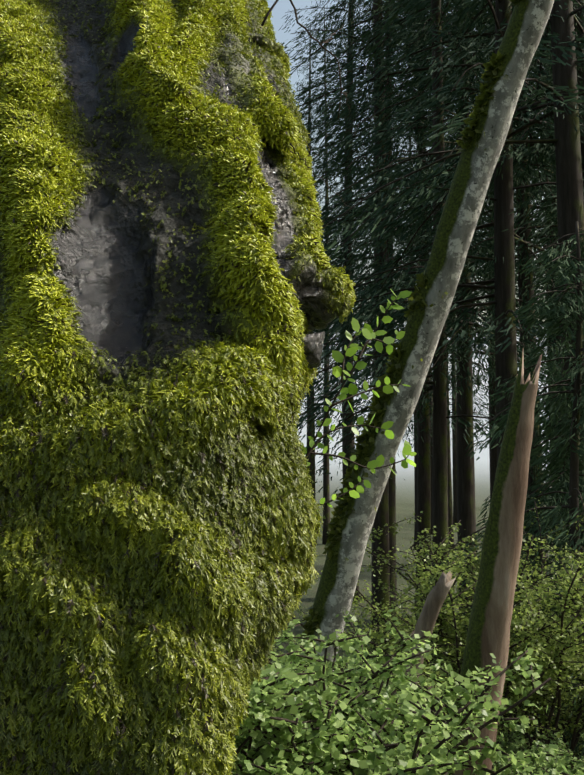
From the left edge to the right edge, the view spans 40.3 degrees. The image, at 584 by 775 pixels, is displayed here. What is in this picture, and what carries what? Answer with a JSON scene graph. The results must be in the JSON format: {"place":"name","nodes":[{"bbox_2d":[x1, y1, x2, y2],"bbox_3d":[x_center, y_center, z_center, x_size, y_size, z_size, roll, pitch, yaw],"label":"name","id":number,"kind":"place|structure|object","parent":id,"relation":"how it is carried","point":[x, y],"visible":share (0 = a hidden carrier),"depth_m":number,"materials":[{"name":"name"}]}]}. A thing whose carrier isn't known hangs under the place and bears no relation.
{"place":"outdoors","nodes":[
{"label":"outdoors","id":0,"kind":"place"},
{"bbox_2d":[266,0,545,321],"label":"sky","id":1,"kind":"structure","parent":0,"point":[282,6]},
{"bbox_2d":[265,322,563,728],"bbox_3d":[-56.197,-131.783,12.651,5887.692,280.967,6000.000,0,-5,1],"label":"terrain","id":2,"kind":"structure","parent":0,"point":[405,498],"depth_m":149.89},
{"bbox_2d":[0,0,350,774],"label":"mossy boulder","id":3,"kind":"object","parent":2,"relation":"on","point":[112,252],"visible":0.38,"depth_m":1.92,"materials":[{"name":"green plant"}]},
{"bbox_2d":[0,0,354,774],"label":"moss fronds","id":4,"kind":"object","parent":3,"relation":"attached to","point":[248,622],"visible":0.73,"depth_m":1.50,"materials":[{"name":"green plant"}]},
{"bbox_2d":[0,0,355,774],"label":"moss shoots","id":5,"kind":"object","parent":3,"relation":"attached to","point":[16,262],"visible":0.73,"depth_m":1.89,"materials":[{"name":"green plant"}]},
{"bbox_2d":[261,0,350,206],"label":"bare twig","id":6,"kind":"object","parent":3,"relation":"attached to","point":[298,23],"visible":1,"depth_m":2.16,"materials":[{"name":"brown wood"}]},
{"bbox_2d":[231,664,322,774],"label":"shrub","id":7,"kind":"object","parent":2,"relation":"on","point":[259,688],"visible":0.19,"depth_m":3.12,"materials":[{"name":"green plant"}]},
{"bbox_2d":[227,662,342,774],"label":"shrub","id":8,"kind":"object","parent":2,"relation":"on","point":[330,678],"visible":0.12,"depth_m":3.31,"materials":[{"name":"green plant"}]},
{"bbox_2d":[240,666,341,752],"bbox_3d":[-0.566,1.850,4.021,1.724,1.154,1.341,0,-5,1],"label":"shrub","id":9,"kind":"object","parent":2,"relation":"on","point":[305,715],"depth_m":3.74,"materials":[{"name":"green plant"}]},
{"bbox_2d":[232,619,404,774],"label":"shrub","id":10,"kind":"object","parent":2,"relation":"on","point":[328,694],"visible":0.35,"depth_m":3.46,"materials":[{"name":"green plant"}]},
{"bbox_2d":[261,655,381,699],"bbox_3d":[-0.190,2.091,4.715,1.494,1.132,1.494,5,-7,-43],"label":"shrub","id":11,"kind":"object","parent":2,"relation":"on","point":[359,678],"depth_m":4.66,"materials":[{"name":"green plant"}]},
{"bbox_2d":[240,645,409,773],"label":"shrub","id":12,"kind":"object","parent":2,"relation":"on","point":[377,756],"visible":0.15,"depth_m":3.29,"materials":[{"name":"green plant"}]},
{"bbox_2d":[290,23,365,544],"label":"conifer tree","id":13,"kind":"object","parent":2,"relation":"on","point":[310,433],"visible":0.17,"depth_m":71.25,"materials":[{"name":"green plant"}]},
{"bbox_2d":[295,6,370,544],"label":"conifer tree","id":14,"kind":"object","parent":2,"relation":"on","point":[326,496],"visible":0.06,"depth_m":70.66,"materials":[{"name":"green plant"}]},
{"bbox_2d":[234,609,437,774],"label":"salmonberry","id":15,"kind":"object","parent":2,"relation":"on","point":[321,737],"visible":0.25,"depth_m":3.33,"materials":[{"name":"green plant"}]},
{"bbox_2d":[319,189,371,415],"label":"conifer tree","id":16,"kind":"object","parent":2,"relation":"on","point":[341,352],"visible":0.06,"depth_m":92.98,"materials":[{"name":"green plant"}]},
{"bbox_2d":[235,639,460,774],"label":"salmonberry","id":17,"kind":"object","parent":2,"relation":"on","point":[444,728],"visible":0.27,"depth_m":3.67,"materials":[{"name":"green plant"}]},
{"bbox_2d":[278,0,448,601],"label":"conifer tree","id":18,"kind":"object","parent":2,"relation":"on","point":[351,444],"visible":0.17,"depth_m":42.89,"materials":[{"name":"green plant"}]},
{"bbox_2d":[273,603,453,693],"bbox_3d":[1.685,5.594,13.808,4.332,3.229,3.040,-1,-5,14],"label":"shrub","id":19,"kind":"object","parent":2,"relation":"on","point":[297,652],"visible":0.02,"depth_m":14.32,"materials":[{"name":"green plant"}]},
{"bbox_2d":[268,641,470,759],"bbox_3d":[0.419,2.000,4.375,1.273,1.054,1.109,0,-5,1],"label":"shrub","id":20,"kind":"object","parent":2,"relation":"on","point":[448,740],"visible":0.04,"depth_m":4.18,"materials":[{"name":"green plant"}]},
{"bbox_2d":[250,653,501,774],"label":"salmonberry","id":21,"kind":"object","parent":2,"relation":"on","point":[409,767],"visible":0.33,"depth_m":3.18,"materials":[{"name":"green plant"}]},
{"bbox_2d":[302,634,452,732],"bbox_3d":[0.059,2.070,4.814,1.751,1.235,1.659,0,-5,1],"label":"shrub","id":22,"kind":"object","parent":2,"relation":"on","point":[342,661],"visible":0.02,"depth_m":4.72,"materials":[{"name":"green plant"}]},
{"bbox_2d":[238,655,550,774],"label":"salmonberry","id":23,"kind":"object","parent":2,"relation":"on","point":[426,716],"visible":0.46,"depth_m":3.30,"materials":[{"name":"green plant"}]},
{"bbox_2d":[280,0,519,652],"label":"conifer tree","id":24,"kind":"object","parent":2,"relation":"on","point":[381,520],"visible":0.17,"depth_m":30.56,"materials":[{"name":"green plant"}]},
{"bbox_2d":[234,683,566,774],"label":"salmonberry","id":25,"kind":"object","parent":2,"relation":"on","point":[519,760],"visible":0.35,"depth_m":3.27,"materials":[{"name":"green plant"}]},
{"bbox_2d":[339,610,465,751],"bbox_3d":[1.861,4.556,11.823,2.623,2.746,3.388,-2,-5,19],"label":"shrub","id":26,"kind":"object","parent":2,"relation":"on","point":[390,638],"visible":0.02,"depth_m":12.75,"materials":[{"name":"green plant"}]},
{"bbox_2d":[358,98,455,549],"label":"conifer tree","id":27,"kind":"object","parent":2,"relation":"on","point":[415,487],"visible":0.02,"depth_m":66.25,"materials":[{"name":"plant"}]},
{"bbox_2d":[301,0,518,627],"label":"conifer tree","id":28,"kind":"object","parent":2,"relation":"on","point":[392,510],"visible":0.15,"depth_m":36.23,"materials":[{"name":"green plant"}]},
{"bbox_2d":[336,668,491,754],"bbox_3d":[0.122,1.949,4.221,1.234,1.033,1.645,2,-6,-25],"label":"shrub","id":29,"kind":"object","parent":2,"relation":"on","point":[474,717],"depth_m":3.86,"materials":[{"name":"green plant"}]},
{"bbox_2d":[254,645,583,774],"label":"salmonberry","id":30,"kind":"object","parent":2,"relation":"on","point":[475,706],"visible":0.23,"depth_m":3.45,"materials":[{"name":"green plant"}]},
{"bbox_2d":[291,0,553,690],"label":"leaning alder","id":31,"kind":"object","parent":2,"relation":"on","point":[483,138],"visible":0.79,"depth_m":5.84,"materials":[{"name":"grey plant"}]},
{"bbox_2d":[299,289,416,510],"bbox_3d":[0.164,0.042,2.373,0.423,0.687,0.284,4,-7,-41],"label":"leafy twig","id":32,"kind":"object","parent":31,"relation":"attached to","point":[352,389],"visible":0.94,"depth_m":2.34,"materials":[{"name":"green plant"}]},
{"bbox_2d":[335,610,512,770],"bbox_3d":[0.445,2.078,4.861,1.379,1.184,1.430,2,-5,-24],"label":"salmonberry","id":33,"kind":"object","parent":2,"relation":"on","point":[494,709],"visible":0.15,"depth_m":4.67,"materials":[{"name":"green plant"}]},
{"bbox_2d":[394,571,455,707],"bbox_3d":[0.887,3.015,6.550,0.963,2.992,0.208,-2,-5,21],"label":"broken tree stump","id":34,"kind":"object","parent":2,"relation":"on","point":[433,604],"visible":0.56,"depth_m":6.51,"materials":[{"name":"brown wood"}]},
{"bbox_2d":[274,547,583,709],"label":"vine maple","id":35,"kind":"object","parent":2,"relation":"on","point":[450,567],"visible":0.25,"depth_m":8.75,"materials":[{"name":"green plant"}]},
{"bbox_2d":[323,0,535,618],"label":"conifer tree","id":36,"kind":"object","parent":2,"relation":"on","point":[423,485],"depth_m":37.48,"materials":[{"name":"green plant"}]},
{"bbox_2d":[294,0,583,689],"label":"conifer tree","id":37,"kind":"object","parent":2,"relation":"on","point":[439,455],"visible":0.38,"depth_m":21.26,"materials":[{"name":"green plant"}]},
{"bbox_2d":[295,0,583,639],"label":"conifer tree","id":38,"kind":"object","parent":2,"relation":"on","point":[503,328],"visible":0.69,"depth_m":17.06,"materials":[{"name":"green plant"}]},
{"bbox_2d":[320,0,560,633],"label":"conifer tree","id":39,"kind":"object","parent":2,"relation":"on","point":[466,511],"visible":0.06,"depth_m":26.69,"materials":[{"name":"green plant"}]},
{"bbox_2d":[407,149,475,534],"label":"conifer tree","id":40,"kind":"object","parent":2,"relation":"on","point":[431,441],"depth_m":80.69,"materials":[{"name":"brown wood"}]},
{"bbox_2d":[395,2,488,559],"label":"conifer tree","id":41,"kind":"object","parent":2,"relation":"on","point":[450,516],"depth_m":57.49,"materials":[{"name":"plant"}]},
{"bbox_2d":[337,0,558,581],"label":"conifer tree","id":42,"kind":"object","parent":2,"relation":"on","point":[526,278],"visible":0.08,"depth_m":24.27,"materials":[{"name":"green plant"}]},
{"bbox_2d":[409,281,488,525],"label":"conifer tree","id":43,"kind":"object","parent":2,"relation":"on","point":[454,454],"visible":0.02,"depth_m":90.35,"materials":[{"name":"brown wood"}]},
{"bbox_2d":[319,491,583,752],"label":"vine maple","id":44,"kind":"object","parent":2,"relation":"on","point":[560,691],"visible":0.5,"depth_m":8.68,"materials":[{"name":"green plant"}]},
{"bbox_2d":[319,520,583,738],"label":"vine maple","id":45,"kind":"object","parent":2,"relation":"on","point":[457,648],"visible":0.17,"depth_m":8.69,"materials":[{"name":"green plant"}]},
{"bbox_2d":[321,0,583,748],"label":"conifer tree","id":46,"kind":"object","parent":2,"relation":"on","point":[565,88],"visible":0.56,"depth_m":15.22,"materials":[{"name":"green plant"}]},
{"bbox_2d":[343,533,583,737],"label":"vine maple","id":47,"kind":"object","parent":2,"relation":"on","point":[522,611],"visible":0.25,"depth_m":8.09,"materials":[{"name":"green plant"}]},
{"bbox_2d":[355,560,583,752],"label":"vine maple","id":48,"kind":"object","parent":2,"relation":"on","point":[522,650],"visible":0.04,"depth_m":10.29,"materials":[{"name":"green plant"}]},
{"bbox_2d":[360,526,583,743],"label":"vine maple","id":49,"kind":"object","parent":2,"relation":"on","point":[528,598],"visible":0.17,"depth_m":9.03,"materials":[{"name":"green plant"}]},
{"bbox_2d":[414,20,544,503],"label":"conifer tree","id":50,"kind":"object","parent":2,"relation":"on","point":[493,458],"depth_m":43.53,"materials":[{"name":"plant"}]},
{"bbox_2d":[389,0,583,347],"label":"conifer tree","id":51,"kind":"object","parent":2,"relation":"on","point":[580,67],"visible":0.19,"depth_m":19.20,"materials":[{"name":"green plant"}]},
{"bbox_2d":[391,602,581,750],"bbox_3d":[3.083,4.629,11.918,3.386,3.146,3.347,0,-5,1],"label":"vine maple","id":52,"kind":"object","parent":2,"relation":"on","point":[511,692],"visible":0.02,"depth_m":11.43,"materials":[{"name":"green plant"}]},
{"bbox_2d":[444,351,541,774],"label":"broken tree trunk","id":53,"kind":"object","parent":2,"relation":"on","point":[488,633],"visible":0.85,"depth_m":5.07,"materials":[{"name":"brown wood"}]},
{"bbox_2d":[430,65,555,609],"bbox_3d":[12.318,-11.842,39.859,11.851,46.901,10.916,0,-5,1],"label":"conifer tree","id":54,"kind":"object","parent":2,"relation":"on","point":[516,326],"visible":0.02,"depth_m":39.26,"materials":[{"name":"green plant"}]},
{"bbox_2d":[416,591,583,770],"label":"vine maple","id":55,"kind":"object","parent":2,"relation":"on","point":[577,727],"visible":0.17,"depth_m":8.98,"materials":[{"name":"green plant"}]},
{"bbox_2d":[417,531,583,747],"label":"vine maple","id":56,"kind":"object","parent":2,"relation":"on","point":[525,597],"visible":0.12,"depth_m":10.00,"materials":[{"name":"green plant"}]},
{"bbox_2d":[420,221,583,769],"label":"young hemlock","id":57,"kind":"object","parent":2,"relation":"on","point":[574,436],"visible":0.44,"depth_m":10.83,"materials":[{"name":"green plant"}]},
{"bbox_2d":[451,9,558,327],"bbox_3d":[10.440,-10.881,26.784,10.396,42.003,10.759,0,-5,1],"label":"conifer tree","id":58,"kind":"object","parent":2,"relation":"on","point":[534,72],"visible":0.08,"depth_m":28.21,"materials":[{"name":"green plant"}]},
{"bbox_2d":[452,1,563,608],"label":"conifer tree","id":59,"kind":"object","parent":2,"relation":"on","point":[558,337],"depth_m":33.13,"materials":[{"name":"green plant"}]},
{"bbox_2d":[492,728,533,774],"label":"shrub","id":60,"kind":"object","parent":2,"relation":"on","point":[499,762],"visible":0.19,"depth_m":6.80,"materials":[{"name":"green plant"}]},
{"bbox_2d":[458,445,583,757],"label":"young hemlock","id":61,"kind":"object","parent":2,"relation":"on","point":[530,477],"visible":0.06,"depth_m":14.64,"materials":[{"name":"green plant"}]},
{"bbox_2d":[463,228,583,741],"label":"young hemlock","id":62,"kind":"object","parent":2,"relation":"on","point":[561,478],"visible":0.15,"depth_m":13.25,"materials":[{"name":"green plant"}]},
{"bbox_2d":[492,748,564,774],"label":"shrub","id":63,"kind":"object","parent":2,"relation":"on","point":[549,764],"visible":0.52,"depth_m":6.69,"materials":[{"name":"green plant"}]},
{"bbox_2d":[515,71,547,390],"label":"conifer tree","id":64,"kind":"object","parent":2,"relation":"on","point":[537,255],"depth_m":58.74,"materials":[{"name":"green plant"}]},
{"bbox_2d":[493,731,573,774],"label":"shrub","id":65,"kind":"object","parent":2,"relation":"on","point":[543,736],"visible":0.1,"depth_m":7.95,"materials":[{"name":"green plant"}]},
{"bbox_2d":[499,724,570,770],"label":"shrub","id":66,"kind":"object","parent":2,"relation":"on","point":[514,744],"visible":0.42,"depth_m":8.15,"materials":[{"name":"green plant"}]},
{"bbox_2d":[503,703,581,752],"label":"shrub","id":67,"kind":"object","parent":2,"relation":"on","point":[566,737],"visible":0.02,"depth_m":12.15,"materials":[{"name":"green plant"}]},
{"bbox_2d":[513,609,583,696],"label":"shrub","id":68,"kind":"object","parent":2,"relation":"on","point":[556,632],"depth_m":10.90,"materials":[{"name":"green plant"}]},
{"bbox_2d":[519,743,583,772],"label":"shrub","id":69,"kind":"object","parent":2,"relation":"on","point":[556,759],"visible":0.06,"depth_m":9.21,"materials":[{"name":"green plant"}]},
{"bbox_2d":[520,739,583,774],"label":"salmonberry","id":70,"kind":"object","parent":2,"relation":"on","point":[540,747],"visible":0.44,"depth_m":7.24,"materials":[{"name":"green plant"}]},
{"bbox_2d":[536,713,582,758],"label":"shrub","id":71,"kind":"object","parent":2,"relation":"on","point":[580,740],"depth_m":12.45,"materials":[{"name":"green plant"}]}
]}

